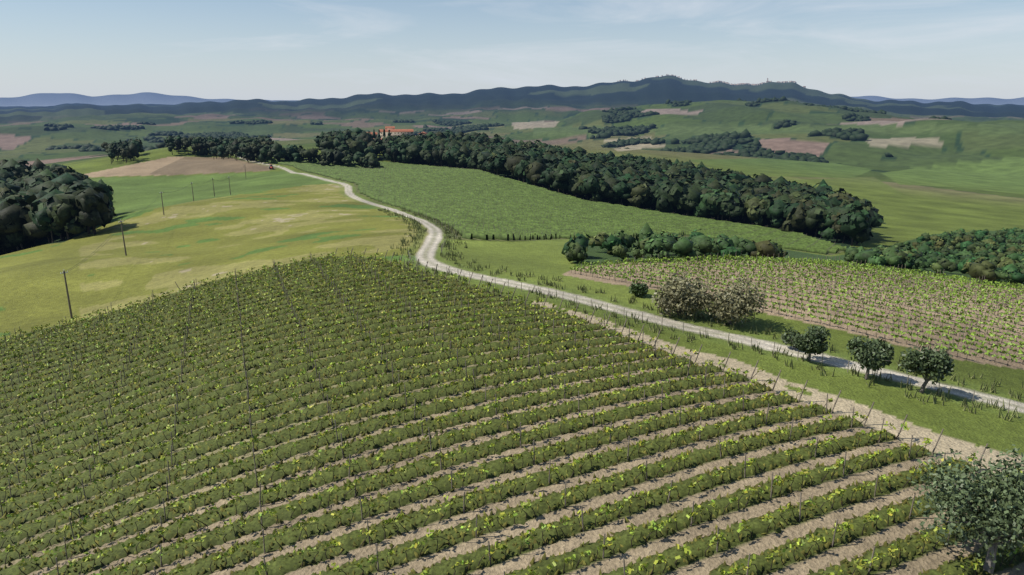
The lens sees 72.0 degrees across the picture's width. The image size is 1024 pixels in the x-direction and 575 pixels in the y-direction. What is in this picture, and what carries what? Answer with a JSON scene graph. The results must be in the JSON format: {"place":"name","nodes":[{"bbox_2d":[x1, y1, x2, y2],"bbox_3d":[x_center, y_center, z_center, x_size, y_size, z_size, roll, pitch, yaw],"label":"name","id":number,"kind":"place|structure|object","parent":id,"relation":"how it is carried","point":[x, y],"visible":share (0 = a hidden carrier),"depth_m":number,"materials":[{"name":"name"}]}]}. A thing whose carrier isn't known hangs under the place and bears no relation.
{"place":"outdoors","nodes":[
{"label":"outdoors","id":0,"kind":"place"},
{"bbox_2d":[0,75,1023,574],"bbox_3d":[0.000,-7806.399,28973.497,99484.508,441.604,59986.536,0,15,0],"label":"terrain","id":1,"kind":"structure","parent":0,"point":[960,169],"depth_m":137.06,"materials":[{"name":"green plant"}]},
{"bbox_2d":[0,226,95,253],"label":"tree trunks","id":2,"kind":"object","parent":1,"relation":"on","point":[68,238],"visible":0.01,"depth_m":223.79,"materials":[{"name":"brown plant"}]},
{"bbox_2d":[0,158,113,252],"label":"trees","id":3,"kind":"object","parent":1,"relation":"on","point":[7,209],"visible":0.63,"depth_m":220.31,"materials":[{"name":"green plant"}]},
{"bbox_2d":[0,159,116,247],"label":"tree leaf clumps","id":4,"kind":"object","parent":1,"relation":"on","point":[20,200],"visible":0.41,"depth_m":223.17,"materials":[{"name":"green plant"}]},
{"bbox_2d":[60,269,72,318],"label":"utility pole","id":5,"kind":"object","parent":1,"relation":"on","point":[69,304],"visible":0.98,"depth_m":113.86,"materials":[{"name":"brown wood"}]},
{"bbox_2d":[118,219,126,255],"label":"utility pole","id":6,"kind":"object","parent":1,"relation":"on","point":[123,238],"visible":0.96,"depth_m":157.79,"materials":[{"name":"brown wood"}]},
{"bbox_2d":[66,176,231,270],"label":"power line","id":7,"kind":"object","parent":6,"relation":"attached to","point":[127,219],"visible":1,"depth_m":151.72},
{"bbox_2d":[101,137,143,158],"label":"hilltop tree crowns","id":8,"kind":"object","parent":1,"relation":"on","point":[131,146],"visible":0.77,"depth_m":516.51,"materials":[{"name":"green plant"}]},
{"bbox_2d":[111,152,135,163],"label":"tree trunks","id":9,"kind":"object","parent":1,"relation":"on","point":[123,158],"visible":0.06,"depth_m":520.58,"materials":[{"name":"brown wood"}]},
{"bbox_2d":[117,138,263,155],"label":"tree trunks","id":10,"kind":"object","parent":1,"relation":"on","point":[203,151],"visible":0.34,"depth_m":553.15,"materials":[{"name":"green plant"}]},
{"bbox_2d":[172,147,264,162],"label":"tree trunks","id":11,"kind":"object","parent":1,"relation":"on","point":[223,157],"visible":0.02,"depth_m":522.19,"materials":[{"name":"brown wood"}]},
{"bbox_2d":[164,135,273,162],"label":"trees","id":12,"kind":"object","parent":1,"relation":"on","point":[238,144],"visible":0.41,"depth_m":544.15,"materials":[{"name":"green plant"}]},
{"bbox_2d":[238,141,379,168],"bbox_3d":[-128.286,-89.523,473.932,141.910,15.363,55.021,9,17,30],"label":"trees","id":13,"kind":"object","parent":1,"relation":"on","point":[320,154],"visible":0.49,"depth_m":469.66,"materials":[{"name":"green plant"}]},
{"bbox_2d":[368,129,390,137],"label":"tree trunks","id":14,"kind":"object","parent":1,"relation":"on","point":[384,134],"visible":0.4,"depth_m":716.50,"materials":[{"name":"green plant"}]},
{"bbox_2d":[376,132,425,137],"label":"farmhouse walls","id":15,"kind":"structure","parent":1,"relation":"on","point":[397,134],"depth_m":727.57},
{"bbox_2d":[366,126,426,139],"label":"farmhouse roofs","id":16,"kind":"structure","parent":15,"relation":"on","point":[391,128],"depth_m":730.40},
{"bbox_2d":[313,127,515,158],"bbox_3d":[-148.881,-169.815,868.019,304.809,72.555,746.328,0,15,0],"label":"trees","id":17,"kind":"object","parent":1,"relation":"on","point":[339,138],"visible":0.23,"depth_m":563.95,"materials":[{"name":"green plant"}]},
{"bbox_2d":[44,96,951,163],"bbox_3d":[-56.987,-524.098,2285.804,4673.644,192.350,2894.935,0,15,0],"label":"woodland trees","id":18,"kind":"object","parent":1,"relation":"on","point":[705,143],"visible":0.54,"depth_m":2085.50,"materials":[{"name":"green plant"}]},
{"bbox_2d":[0,248,996,574],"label":"vineyard posts","id":19,"kind":"object","parent":1,"relation":"on","point":[326,278],"visible":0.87,"depth_m":59.34,"materials":[{"name":"brown wood"}]},
{"bbox_2d":[0,255,1023,574],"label":"grapevines","id":20,"kind":"object","parent":1,"relation":"on","point":[246,551],"visible":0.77,"depth_m":54.09,"materials":[{"name":"green plant"}]},
{"bbox_2d":[0,251,1023,574],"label":"grapevine leaves","id":21,"kind":"object","parent":1,"relation":"on","point":[468,495],"depth_m":57.65,"materials":[{"name":"green plant"}]},
{"bbox_2d":[255,157,846,254],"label":"vineyard","id":22,"kind":"object","parent":1,"relation":"on","point":[426,179],"visible":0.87,"depth_m":278.40,"materials":[{"name":"green plant"}]},
{"bbox_2d":[297,158,835,254],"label":"vineyard posts","id":23,"kind":"object","parent":1,"relation":"on","point":[525,206],"visible":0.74,"depth_m":270.71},
{"bbox_2d":[391,158,857,245],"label":"tree trunks","id":24,"kind":"object","parent":1,"relation":"on","point":[586,196],"visible":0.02,"depth_m":343.37,"materials":[{"name":"brown plant"}]},
{"bbox_2d":[382,134,882,242],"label":"trees","id":25,"kind":"object","parent":1,"relation":"on","point":[810,223],"visible":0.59,"depth_m":353.41,"materials":[{"name":"green plant"}]},
{"bbox_2d":[384,136,883,239],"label":"woodland leaf clumps","id":26,"kind":"object","parent":1,"relation":"on","point":[404,144],"visible":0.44,"depth_m":365.80,"materials":[{"name":"green plant"}]},
{"bbox_2d":[629,279,650,296],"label":"bush","id":27,"kind":"object","parent":1,"relation":"on","point":[638,289],"visible":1,"depth_m":90.86,"materials":[{"name":"green plant"}]},
{"bbox_2d":[650,272,710,318],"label":"bush","id":28,"kind":"object","parent":1,"relation":"on","point":[693,301],"depth_m":81.18,"materials":[{"name":"green plant"}]},
{"bbox_2d":[378,208,1023,420],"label":"grass tufts","id":29,"kind":"object","parent":1,"relation":"on","point":[658,327],"visible":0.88,"depth_m":81.54,"materials":[{"name":"green plant"}]},
{"bbox_2d":[617,74,805,87],"bbox_3d":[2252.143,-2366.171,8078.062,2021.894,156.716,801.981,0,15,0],"label":"trees","id":30,"kind":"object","parent":1,"relation":"on","point":[729,83],"depth_m":7933.33,"materials":[{"name":"green plant"}]},
{"bbox_2d":[408,239,1023,412],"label":"grass tufts","id":31,"kind":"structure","parent":1,"relation":"on","point":[728,336],"depth_m":72.71,"materials":[{"name":"green plant"}]},
{"bbox_2d":[698,271,767,325],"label":"bush","id":32,"kind":"object","parent":1,"relation":"on","point":[724,309],"depth_m":78.70,"materials":[{"name":"green plant"}]},
{"bbox_2d":[561,223,1023,283],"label":"bushes","id":33,"kind":"object","parent":1,"relation":"on","point":[684,246],"visible":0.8,"depth_m":140.39,"materials":[{"name":"green plant"}]},
{"bbox_2d":[780,327,807,348],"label":"tree foliage","id":34,"kind":"object","parent":1,"relation":"on","point":[785,337],"depth_m":72.50,"materials":[{"name":"green plant"}]},
{"bbox_2d":[571,254,1023,365],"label":"vineyard trunks","id":35,"kind":"object","parent":1,"relation":"on","point":[848,293],"visible":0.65,"depth_m":100.03,"materials":[{"name":"brown wood"}]},
{"bbox_2d":[581,252,1023,362],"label":"vineyard posts","id":36,"kind":"object","parent":1,"relation":"on","point":[851,285],"visible":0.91,"depth_m":100.88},
{"bbox_2d":[907,444,1023,573],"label":"olive tree","id":37,"kind":"object","parent":1,"relation":"on","point":[989,510],"depth_m":36.92,"materials":[{"name":"green plant"}]},
{"bbox_2d":[0,0,1023,99],"label":"sky","id":38,"kind":"structure","parent":0,"point":[205,49],"materials":[{"name":"blue"}]},
{"bbox_2d":[570,254,1023,361],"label":"grapevines","id":39,"kind":"object","parent":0,"point":[859,269],"visible":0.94,"depth_m":100.45,"materials":[{"name":"green plant"}]},
{"bbox_2d":[789,325,831,360],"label":"tree","id":40,"kind":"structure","parent":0,"point":[815,338],"depth_m":67.20,"materials":[{"name":"green plant"}]},
{"bbox_2d":[846,334,893,379],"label":"tree","id":41,"kind":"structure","parent":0,"point":[877,353],"depth_m":62.76,"materials":[{"name":"green plant"}]},
{"bbox_2d":[898,342,954,392],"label":"tree","id":42,"kind":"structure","parent":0,"point":[940,364],"depth_m":60.25,"materials":[{"name":"green plant"}]}
]}

